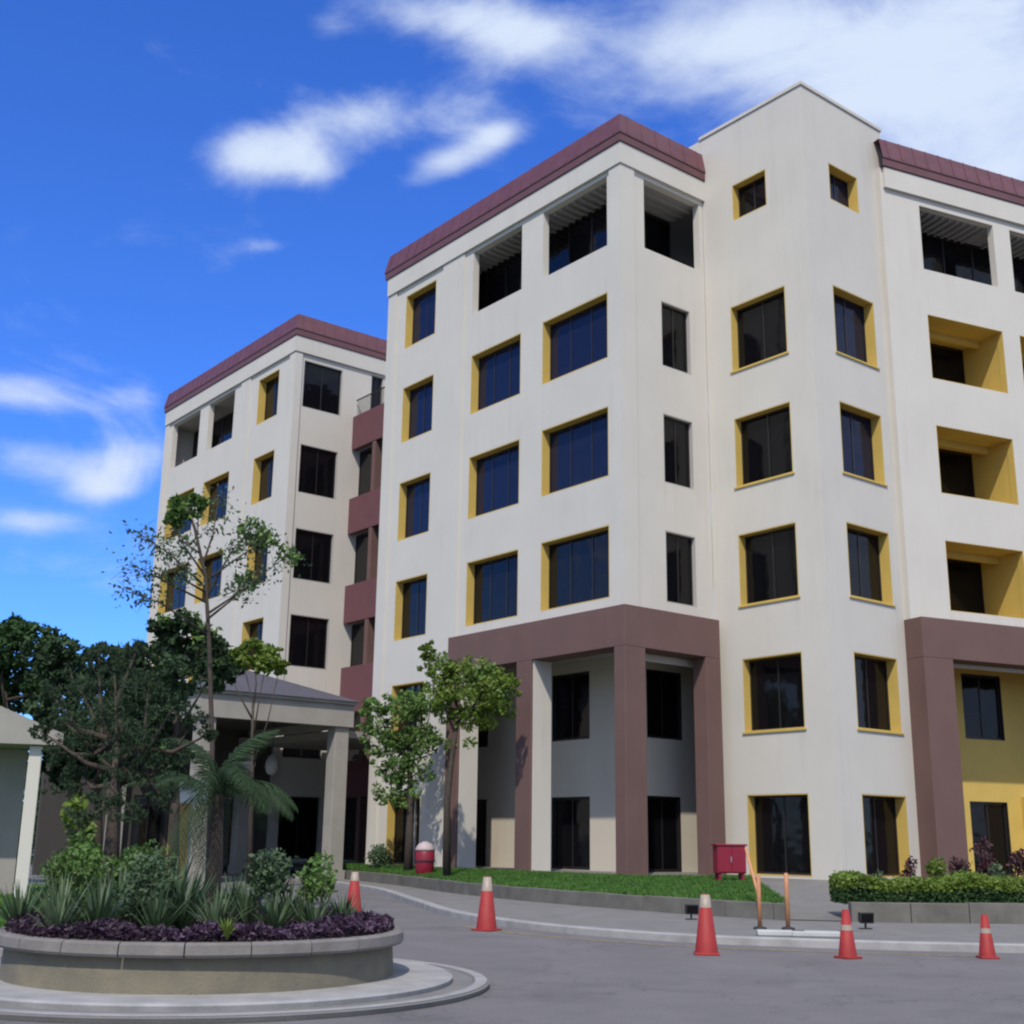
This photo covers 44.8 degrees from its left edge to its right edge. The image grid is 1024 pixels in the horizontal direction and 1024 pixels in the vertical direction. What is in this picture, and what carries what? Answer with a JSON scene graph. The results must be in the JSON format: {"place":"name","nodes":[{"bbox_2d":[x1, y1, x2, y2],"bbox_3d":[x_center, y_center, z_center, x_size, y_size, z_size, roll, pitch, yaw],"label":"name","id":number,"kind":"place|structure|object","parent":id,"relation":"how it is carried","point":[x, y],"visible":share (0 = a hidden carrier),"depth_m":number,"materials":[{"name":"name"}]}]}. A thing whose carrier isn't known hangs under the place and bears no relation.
{"place":"outdoors","nodes":[
{"label":"outdoors","id":0,"kind":"place"},
{"bbox_2d":[0,884,45,910],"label":"verge","id":1,"kind":"structure","parent":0,"point":[42,885],"depth_m":36.85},
{"bbox_2d":[0,706,63,897],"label":"gate shelter","id":2,"kind":"object","parent":1,"relation":"on","point":[17,742],"visible":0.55,"depth_m":30.58,"materials":[{"name":"paint"}]},
{"bbox_2d":[0,612,82,883],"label":"broadleaf tree","id":3,"kind":"object","parent":1,"relation":"on","point":[15,631],"visible":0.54,"depth_m":40.07,"materials":[{"name":"green plant"}]},
{"bbox_2d":[60,792,97,846],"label":"shrub","id":4,"kind":"object","parent":1,"relation":"on","point":[76,804],"visible":0.31,"depth_m":19.32,"materials":[{"name":"green plant"}]},
{"bbox_2d":[57,829,103,891],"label":"shrub","id":5,"kind":"object","parent":1,"relation":"on","point":[89,836],"visible":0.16,"depth_m":18.74,"materials":[{"name":"green plant"}]},
{"bbox_2d":[15,633,172,879],"bbox_3d":[-11.476,6.707,33.414,4.452,7.030,4.603,1,-15,0],"label":"broadleaf tree","id":6,"kind":"object","parent":1,"relation":"on","point":[45,663],"visible":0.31,"depth_m":33.52,"materials":[{"name":"green plant"}]},
{"bbox_2d":[113,607,244,874],"bbox_3d":[-8.450,5.853,30.244,3.204,7.129,3.280,-5,-16,19],"label":"broadleaf tree","id":7,"kind":"object","parent":1,"relation":"on","point":[168,634],"visible":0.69,"depth_m":30.60,"materials":[{"name":"green plant"}]},
{"bbox_2d":[101,483,312,871],"bbox_3d":[-6.507,3.515,25.705,2.852,9.371,4.193,-6,-16,25],"label":"slender tree","id":8,"kind":"object","parent":1,"relation":"on","point":[176,515],"visible":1,"depth_m":26.67,"materials":[{"name":"green plant"}]},
{"bbox_2d":[122,730,298,908],"bbox_3d":[-4.195,4.759,18.364,2.323,3.085,2.666,-9,-18,32],"label":"palm","id":9,"kind":"object","parent":1,"relation":"on","point":[217,780],"visible":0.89,"depth_m":18.27,"materials":[{"name":"green plant"}]},
{"bbox_2d":[0,867,1023,1023],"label":"road","id":10,"kind":"structure","parent":0,"point":[533,979],"depth_m":14.91,"materials":[{"name":"asphalt"}]},
{"bbox_2d":[31,670,369,883],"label":"entrance canopy","id":11,"kind":"object","parent":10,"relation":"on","point":[298,709],"visible":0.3,"depth_m":48.12,"materials":[{"name":"paint"}]},
{"bbox_2d":[128,795,165,862],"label":"lobby door","id":12,"kind":"structure","parent":11,"relation":"in","point":[152,826],"depth_m":50.67,"materials":[{"name":"black"}]},
{"bbox_2d":[222,796,234,872],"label":"lobby door","id":13,"kind":"structure","parent":11,"relation":"in","point":[226,845],"depth_m":52.68,"materials":[{"name":"black"}]},
{"bbox_2d":[0,959,452,1011],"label":"roundabout apron","id":14,"kind":"object","parent":10,"relation":"on","point":[408,978],"visible":0.41,"depth_m":11.85,"materials":[{"name":"concrete"}]},
{"bbox_2d":[0,921,403,994],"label":"round planter","id":15,"kind":"object","parent":14,"relation":"on","point":[149,967],"visible":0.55,"depth_m":12.21,"materials":[{"name":"concrete"}]},
{"bbox_2d":[0,878,57,920],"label":"strap leaved plant","id":16,"kind":"object","parent":15,"relation":"in","point":[16,907],"visible":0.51,"depth_m":13.60,"materials":[{"name":"green plant"}]},
{"bbox_2d":[27,890,90,935],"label":"strap leaved plant","id":17,"kind":"object","parent":15,"relation":"in","point":[57,915],"visible":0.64,"depth_m":12.64,"materials":[{"name":"green plant"}]},
{"bbox_2d":[22,871,118,920],"bbox_3d":[-4.792,4.193,13.359,1.078,0.713,0.759,-1,-15,8],"label":"strap leaved plant","id":18,"kind":"object","parent":15,"relation":"in","point":[59,892],"visible":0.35,"depth_m":13.29,"materials":[{"name":"green plant"}]},
{"bbox_2d":[36,842,109,921],"bbox_3d":[-5.000,4.245,14.102,0.748,0.995,0.758,1,-15,0],"label":"bush","id":19,"kind":"object","parent":15,"relation":"on","point":[76,870],"visible":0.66,"depth_m":14.01,"materials":[{"name":"green plant"}]},
{"bbox_2d":[63,873,143,938],"bbox_3d":[-4.234,4.103,12.908,0.894,0.672,0.885,-10,-18,36],"label":"strap leaved plant","id":20,"kind":"object","parent":15,"relation":"in","point":[100,908],"visible":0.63,"depth_m":12.85,"materials":[{"name":"green plant"}]},
{"bbox_2d":[87,859,152,922],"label":"strap leaved plant","id":21,"kind":"object","parent":15,"relation":"on","point":[113,882],"visible":0.23,"depth_m":13.91,"materials":[{"name":"green plant"}]},
{"bbox_2d":[28,638,219,889],"bbox_3d":[-4.968,3.260,15.201,2.531,3.538,1.373,-4,-15,16],"label":"weeping tree","id":22,"kind":"object","parent":15,"relation":"in","point":[116,745],"visible":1,"depth_m":15.35,"materials":[{"name":"green plant"}]},
{"bbox_2d":[96,839,176,924],"bbox_3d":[-4.480,4.428,14.835,0.884,1.028,0.838,1,-15,0],"label":"bush","id":23,"kind":"object","parent":15,"relation":"on","point":[125,859],"visible":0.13,"depth_m":14.73,"materials":[{"name":"green plant"}]},
{"bbox_2d":[108,845,180,926],"bbox_3d":[-3.982,4.130,13.560,0.780,0.966,0.870,1,-15,0],"label":"bush","id":24,"kind":"object","parent":15,"relation":"on","point":[155,877],"visible":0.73,"depth_m":13.46,"materials":[{"name":"green plant"}]},
{"bbox_2d":[112,878,194,928],"bbox_3d":[-3.745,4.164,13.059,0.917,0.643,0.814,12,-18,-36],"label":"strap leaved plant","id":25,"kind":"object","parent":15,"relation":"in","point":[155,914],"visible":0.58,"depth_m":12.99,"materials":[{"name":"green plant"}]},
{"bbox_2d":[164,862,221,929],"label":"strap leaved plant","id":26,"kind":"object","parent":15,"relation":"in","point":[187,920],"visible":0.66,"depth_m":13.85,"materials":[{"name":"green plant"}]},
{"bbox_2d":[4,904,394,942],"bbox_3d":[-3.481,4.649,14.166,4.315,0.305,4.302,1,-15,0],"label":"purple ground cover","id":27,"kind":"object","parent":15,"relation":"in","point":[117,932],"visible":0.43,"depth_m":12.49,"materials":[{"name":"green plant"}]},
{"bbox_2d":[177,882,260,923],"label":"strap leaved plant","id":28,"kind":"object","parent":15,"relation":"in","point":[218,910],"visible":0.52,"depth_m":13.16,"materials":[{"name":"green plant"}]},
{"bbox_2d":[216,880,284,924],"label":"strap leaved plant","id":29,"kind":"object","parent":15,"relation":"in","point":[249,906],"visible":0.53,"depth_m":14.02,"materials":[{"name":"green plant"}]},
{"bbox_2d":[241,847,298,923],"bbox_3d":[-2.730,4.244,13.915,0.592,0.961,0.572,-6,-16,25],"label":"bush","id":30,"kind":"object","parent":15,"relation":"on","point":[270,877],"visible":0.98,"depth_m":13.86,"materials":[{"name":"green plant"}]},
{"bbox_2d":[247,888,304,928],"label":"strap leaved plant","id":31,"kind":"object","parent":15,"relation":"in","point":[275,919],"visible":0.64,"depth_m":13.43,"materials":[{"name":"green plant"}]},
{"bbox_2d":[293,849,338,906],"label":"bush","id":32,"kind":"object","parent":15,"relation":"on","point":[309,884],"visible":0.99,"depth_m":14.52,"materials":[{"name":"green plant"}]},
{"bbox_2d":[288,895,343,921],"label":"strap leaved plant","id":33,"kind":"object","parent":15,"relation":"in","point":[313,913],"visible":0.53,"depth_m":14.07,"materials":[{"name":"green plant"}]},
{"bbox_2d":[0,964,489,1023],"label":"roundabout kerb","id":34,"kind":"structure","parent":10,"relation":"on","point":[461,980],"depth_m":11.30,"materials":[{"name":"concrete"}]},
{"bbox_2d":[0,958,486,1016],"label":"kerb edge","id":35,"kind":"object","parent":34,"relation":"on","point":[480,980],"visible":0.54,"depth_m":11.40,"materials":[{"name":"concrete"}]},
{"bbox_2d":[217,637,290,884],"bbox_3d":[-8.458,7.813,39.335,2.525,7.775,1.421,1,-15,0],"label":"broadleaf tree","id":36,"kind":"object","parent":10,"relation":"on","point":[263,657],"visible":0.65,"depth_m":39.75,"materials":[{"name":"green plant"}]},
{"bbox_2d":[347,872,360,911],"bbox_3d":[-3.331,8.065,26.229,0.399,0.920,0.399,3,-15,-7],"label":"traffic cone","id":37,"kind":"object","parent":10,"relation":"on","point":[354,886],"visible":0.43,"depth_m":26.17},
{"bbox_2d":[471,877,501,931],"bbox_3d":[-0.463,7.209,22.901,0.412,0.950,0.412,-9,-17,32],"label":"traffic cone","id":38,"kind":"object","parent":10,"relation":"on","point":[486,920],"visible":1,"depth_m":22.77,"materials":[{"name":"plastic"}]},
{"bbox_2d":[290,876,1023,952],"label":"kerb","id":39,"kind":"structure","parent":10,"relation":"on","point":[767,941],"depth_m":20.73,"materials":[{"name":"concrete"}]},
{"bbox_2d":[693,894,719,955],"bbox_3d":[2.898,6.162,18.590,0.373,0.860,0.373,-1,-15,5],"label":"traffic cone","id":40,"kind":"object","parent":10,"relation":"on","point":[706,943],"visible":1,"depth_m":18.47,"materials":[{"name":"plastic"}]},
{"bbox_2d":[461,926,973,955],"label":"curb","id":41,"kind":"structure","parent":10,"relation":"on","point":[718,947],"depth_m":19.73,"materials":[{"name":"concrete"}]},
{"bbox_2d":[834,909,861,959],"bbox_3d":[4.917,6.197,18.270,0.295,0.680,0.295,9,-17,-29],"label":"traffic cone","id":42,"kind":"object","parent":10,"relation":"on","point":[847,948],"visible":1,"depth_m":18.18,"materials":[{"name":"plastic"}]},
{"bbox_2d":[975,914,999,958],"bbox_3d":[7.077,6.337,18.570,0.269,0.620,0.269,1,-15,-1],"label":"traffic cone","id":43,"kind":"object","parent":10,"relation":"on","point":[986,948],"visible":1,"depth_m":18.49,"materials":[{"name":"plastic"}]},
{"bbox_2d":[0,0,1023,800],"label":"sky","id":44,"kind":"structure","parent":0,"point":[182,181],"materials":[{"name":"blue"}]},
{"bbox_2d":[285,861,809,879],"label":"forecourt","id":45,"kind":"structure","parent":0,"point":[303,862],"depth_m":51.99,"materials":[{"name":"concrete"}]},
{"bbox_2d":[142,314,386,867],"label":"building","id":46,"kind":"structure","parent":45,"relation":"on","point":[280,428],"depth_m":59.98,"materials":[{"name":"paint"}]},
{"bbox_2d":[158,563,187,613],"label":"window","id":47,"kind":"structure","parent":46,"relation":"in","point":[172,593],"depth_m":67.76,"materials":[{"name":"paint"}]},
{"bbox_2d":[194,549,223,603],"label":"window","id":48,"kind":"structure","parent":46,"relation":"in","point":[211,561],"depth_m":64.25,"materials":[{"name":"glass"}]},
{"bbox_2d":[200,471,228,525],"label":"window","id":49,"kind":"structure","parent":46,"relation":"in","point":[223,479],"depth_m":65.44,"materials":[{"name":"glass"}]},
{"bbox_2d":[241,617,263,669],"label":"window","id":50,"kind":"structure","parent":46,"relation":"in","point":[252,628],"depth_m":59.41,"materials":[{"name":"paint"}]},
{"bbox_2d":[246,535,268,584],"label":"window","id":51,"kind":"structure","parent":46,"relation":"in","point":[250,561],"depth_m":60.33,"materials":[{"name":"paint"}]},
{"bbox_2d":[251,449,274,504],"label":"window","id":52,"kind":"structure","parent":46,"relation":"in","point":[263,466],"depth_m":61.37,"materials":[{"name":"paint"}]},
{"bbox_2d":[256,369,279,424],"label":"window","id":53,"kind":"structure","parent":46,"relation":"in","point":[269,385],"depth_m":62.43,"materials":[{"name":"paint"}]},
{"bbox_2d":[276,796,320,858],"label":"window","id":54,"kind":"structure","parent":46,"relation":"in","point":[300,837],"depth_m":55.52,"materials":[{"name":"black"}]},
{"bbox_2d":[282,731,323,759],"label":"window","id":55,"kind":"structure","parent":46,"relation":"in","point":[286,752],"depth_m":56.28,"materials":[{"name":"black"}]},
{"bbox_2d":[288,614,329,669],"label":"window","id":56,"kind":"structure","parent":46,"relation":"in","point":[308,635],"depth_m":57.58,"materials":[{"name":"black"}]},
{"bbox_2d":[293,528,333,583],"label":"window","id":57,"kind":"structure","parent":46,"relation":"in","point":[317,547],"depth_m":58.66,"materials":[{"name":"black"}]},
{"bbox_2d":[298,444,337,499],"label":"window","id":58,"kind":"structure","parent":46,"relation":"in","point":[317,466],"depth_m":59.68,"materials":[{"name":"black"}]},
{"bbox_2d":[302,360,342,415],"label":"window","id":59,"kind":"structure","parent":46,"relation":"in","point":[322,384],"depth_m":60.77,"materials":[{"name":"black"}]},
{"bbox_2d":[365,80,1023,879],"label":"office building","id":60,"kind":"structure","parent":45,"relation":"on","point":[779,338],"depth_m":42.72,"materials":[{"name":"paint"}]},
{"bbox_2d":[386,797,420,865],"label":"window","id":61,"kind":"structure","parent":60,"relation":"in","point":[396,816],"depth_m":47.19,"materials":[{"name":"paint"}]},
{"bbox_2d":[390,681,423,743],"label":"window","id":62,"kind":"structure","parent":60,"relation":"in","point":[396,688],"depth_m":48.29,"materials":[{"name":"paint"}]},
{"bbox_2d":[394,573,427,640],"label":"window","id":63,"kind":"structure","parent":60,"relation":"in","point":[411,593],"depth_m":49.16,"materials":[{"name":"glass"}]},
{"bbox_2d":[397,472,430,540],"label":"window","id":64,"kind":"structure","parent":60,"relation":"in","point":[414,494],"depth_m":50.21,"materials":[{"name":"glass"}]},
{"bbox_2d":[401,374,433,442],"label":"window","id":65,"kind":"structure","parent":60,"relation":"in","point":[417,408],"depth_m":51.26,"materials":[{"name":"glass"}]},
{"bbox_2d":[405,280,436,348],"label":"window","id":66,"kind":"structure","parent":60,"relation":"in","point":[421,304],"depth_m":52.33,"materials":[{"name":"glass"}]},
{"bbox_2d":[476,799,486,865],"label":"door","id":67,"kind":"structure","parent":60,"relation":"in","point":[481,803],"depth_m":47.02,"materials":[{"name":"black"}]},
{"bbox_2d":[465,549,517,626],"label":"window","id":68,"kind":"structure","parent":60,"relation":"in","point":[492,581],"depth_m":45.22,"materials":[{"name":"glass"}]},
{"bbox_2d":[468,439,519,518],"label":"window","id":69,"kind":"structure","parent":60,"relation":"in","point":[493,473],"depth_m":46.27,"materials":[{"name":"glass"}]},
{"bbox_2d":[470,333,520,414],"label":"window","id":70,"kind":"structure","parent":60,"relation":"in","point":[495,370],"depth_m":47.34,"materials":[{"name":"glass"}]},
{"bbox_2d":[551,797,589,869],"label":"door","id":71,"kind":"structure","parent":60,"relation":"in","point":[570,815],"depth_m":43.16,"materials":[{"name":"black"}]},
{"bbox_2d":[552,671,589,741],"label":"window","id":72,"kind":"structure","parent":60,"relation":"in","point":[570,692],"depth_m":44.28,"materials":[{"name":"black"}]},
{"bbox_2d":[542,292,607,384],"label":"window","id":73,"kind":"structure","parent":60,"relation":"in","point":[575,339],"depth_m":43.90,"materials":[{"name":"glass"}]},
{"bbox_2d":[541,406,608,496],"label":"window","id":74,"kind":"structure","parent":60,"relation":"in","point":[575,452],"depth_m":42.84,"materials":[{"name":"glass"}]},
{"bbox_2d":[541,525,609,610],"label":"window","id":75,"kind":"structure","parent":60,"relation":"in","point":[575,567],"depth_m":41.80,"materials":[{"name":"glass"}]},
{"bbox_2d":[646,669,681,739],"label":"window","id":76,"kind":"structure","parent":60,"relation":"in","point":[663,688],"depth_m":42.59,"materials":[{"name":"black"}]},
{"bbox_2d":[647,796,681,871],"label":"door","id":77,"kind":"structure","parent":60,"relation":"in","point":[664,816],"depth_m":41.44,"materials":[{"name":"black"}]},
{"bbox_2d":[661,301,690,374],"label":"window","id":78,"kind":"structure","parent":60,"relation":"in","point":[675,321],"depth_m":43.42,"materials":[{"name":"black"}]},
{"bbox_2d":[663,413,693,489],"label":"window","id":79,"kind":"structure","parent":60,"relation":"in","point":[677,432],"depth_m":42.35,"materials":[{"name":"black"}]},
{"bbox_2d":[665,530,696,606],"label":"window","id":80,"kind":"structure","parent":60,"relation":"in","point":[681,589],"depth_m":41.31,"materials":[{"name":"black"}]},
{"bbox_2d":[732,169,766,220],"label":"window","id":81,"kind":"structure","parent":60,"relation":"in","point":[748,195],"depth_m":44.17,"materials":[{"name":"glass"}]},
{"bbox_2d":[730,285,788,373],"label":"window","id":82,"kind":"structure","parent":60,"relation":"in","point":[758,324],"depth_m":42.72,"materials":[{"name":"glass"}]},
{"bbox_2d":[734,401,794,488],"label":"window","id":83,"kind":"structure","parent":60,"relation":"in","point":[763,438],"depth_m":41.66,"materials":[{"name":"glass"}]},
{"bbox_2d":[738,522,800,607],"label":"window","id":84,"kind":"structure","parent":60,"relation":"in","point":[768,564],"depth_m":40.61,"materials":[{"name":"glass"}]},
{"bbox_2d":[742,651,806,733],"bbox_3d":[8.388,5.756,39.332,0.530,2.406,2.520,12,-19,-37],"label":"window","id":85,"kind":"structure","parent":60,"relation":"in","point":[773,684],"depth_m":39.55,"materials":[{"name":"glass"}]},
{"bbox_2d":[747,793,811,876],"bbox_3d":[8.314,9.916,38.217,0.376,2.422,2.392,12,-19,-37],"label":"window","id":86,"kind":"structure","parent":60,"relation":"in","point":[778,825],"depth_m":38.45,"materials":[{"name":"glass"}]},
{"bbox_2d":[828,163,858,213],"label":"window","id":87,"kind":"structure","parent":60,"relation":"in","point":[843,186],"depth_m":43.78,"materials":[{"name":"paint"}]},
{"bbox_2d":[833,285,879,369],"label":"window","id":88,"kind":"structure","parent":60,"relation":"in","point":[853,314],"depth_m":42.63,"materials":[{"name":"glass"}]},
{"bbox_2d":[839,401,887,486],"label":"window","id":89,"kind":"structure","parent":60,"relation":"in","point":[861,430],"depth_m":41.56,"materials":[{"name":"glass"}]},
{"bbox_2d":[846,522,895,606],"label":"window","id":90,"kind":"structure","parent":60,"relation":"in","point":[870,580],"depth_m":40.52,"materials":[{"name":"glass"}]},
{"bbox_2d":[854,652,903,734],"bbox_3d":[11.315,5.719,39.042,2.400,2.406,0.510,12,-19,-37],"label":"window","id":91,"kind":"structure","parent":60,"relation":"in","point":[876,677],"depth_m":39.47,"materials":[{"name":"glass"}]},
{"bbox_2d":[862,794,909,877],"bbox_3d":[11.242,9.888,37.962,2.272,2.422,0.456,12,-19,-37],"label":"window","id":92,"kind":"structure","parent":60,"relation":"in","point":[885,822],"depth_m":38.38,"materials":[{"name":"glass"}]},
{"bbox_2d":[961,673,1004,740],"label":"window","id":93,"kind":"structure","parent":60,"relation":"in","point":[981,694],"depth_m":43.57,"materials":[{"name":"black"}]},
{"bbox_2d":[970,801,1012,875],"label":"window","id":94,"kind":"structure","parent":60,"relation":"in","point":[990,820],"depth_m":42.47,"materials":[{"name":"black"}]},
{"bbox_2d":[298,875,1023,942],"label":"pavement","id":95,"kind":"structure","parent":0,"point":[586,916],"depth_m":24.19,"materials":[{"name":"concrete"}]},
{"bbox_2d":[345,870,789,920],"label":"wall","id":96,"kind":"structure","parent":95,"relation":"on","point":[728,908],"depth_m":29.51,"materials":[{"name":"concrete"}]},
{"bbox_2d":[848,902,1023,923],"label":"wall","id":97,"kind":"structure","parent":95,"relation":"on","point":[965,912],"depth_m":24.95,"materials":[{"name":"concrete"}]},
{"bbox_2d":[760,878,860,920],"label":"path","id":98,"kind":"structure","parent":0,"point":[809,899],"depth_m":29.94,"materials":[{"name":"concrete"}]},
{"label":"lawn soil","id":99,"kind":"structure","parent":0,"visible":0},
{"bbox_2d":[364,843,396,868],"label":"shrub","id":100,"kind":"object","parent":99,"relation":"on","point":[381,856],"visible":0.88,"depth_m":45.08,"materials":[{"name":"green plant"}]},
{"bbox_2d":[355,686,456,870],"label":"young tree","id":101,"kind":"object","parent":99,"relation":"on","point":[407,751],"visible":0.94,"depth_m":43.57,"materials":[{"name":"green plant"}]},
{"bbox_2d":[414,841,434,873],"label":"litter bin","id":102,"kind":"object","parent":99,"relation":"on","point":[424,860],"visible":0.89,"depth_m":40.70,"materials":[{"name":"red plastic"}]},
{"bbox_2d":[416,639,522,874],"bbox_3d":[-1.280,7.611,39.112,3.354,7.341,2.572,6,-16,-19],"label":"young tree","id":103,"kind":"object","parent":99,"relation":"on","point":[478,679],"visible":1,"depth_m":39.55,"materials":[{"name":"green plant"}]},
{"bbox_2d":[305,861,784,902],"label":"grass","id":104,"kind":"structure","parent":99,"relation":"on","point":[732,887],"depth_m":33.38,"materials":[{"name":"plant"}]},
{"bbox_2d":[711,844,746,880],"bbox_3d":[5.999,9.683,34.282,0.920,1.030,0.425,4,-15,-12],"label":"hose cabinet","id":105,"kind":"object","parent":99,"relation":"on","point":[729,858],"visible":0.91,"depth_m":34.14,"materials":[{"name":"red metal"}]},
{"label":"planting bed","id":106,"kind":"structure","parent":0,"visible":0},
{"bbox_2d":[828,869,1023,904],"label":"hedge","id":107,"kind":"object","parent":106,"relation":"on","point":[960,886],"visible":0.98,"depth_m":25.40,"materials":[{"name":"green plant"}]},
{"bbox_2d":[969,836,997,875],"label":"shrub","id":108,"kind":"object","parent":106,"relation":"on","point":[982,866],"visible":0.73,"depth_m":29.89,"materials":[{"name":"purple plant"}]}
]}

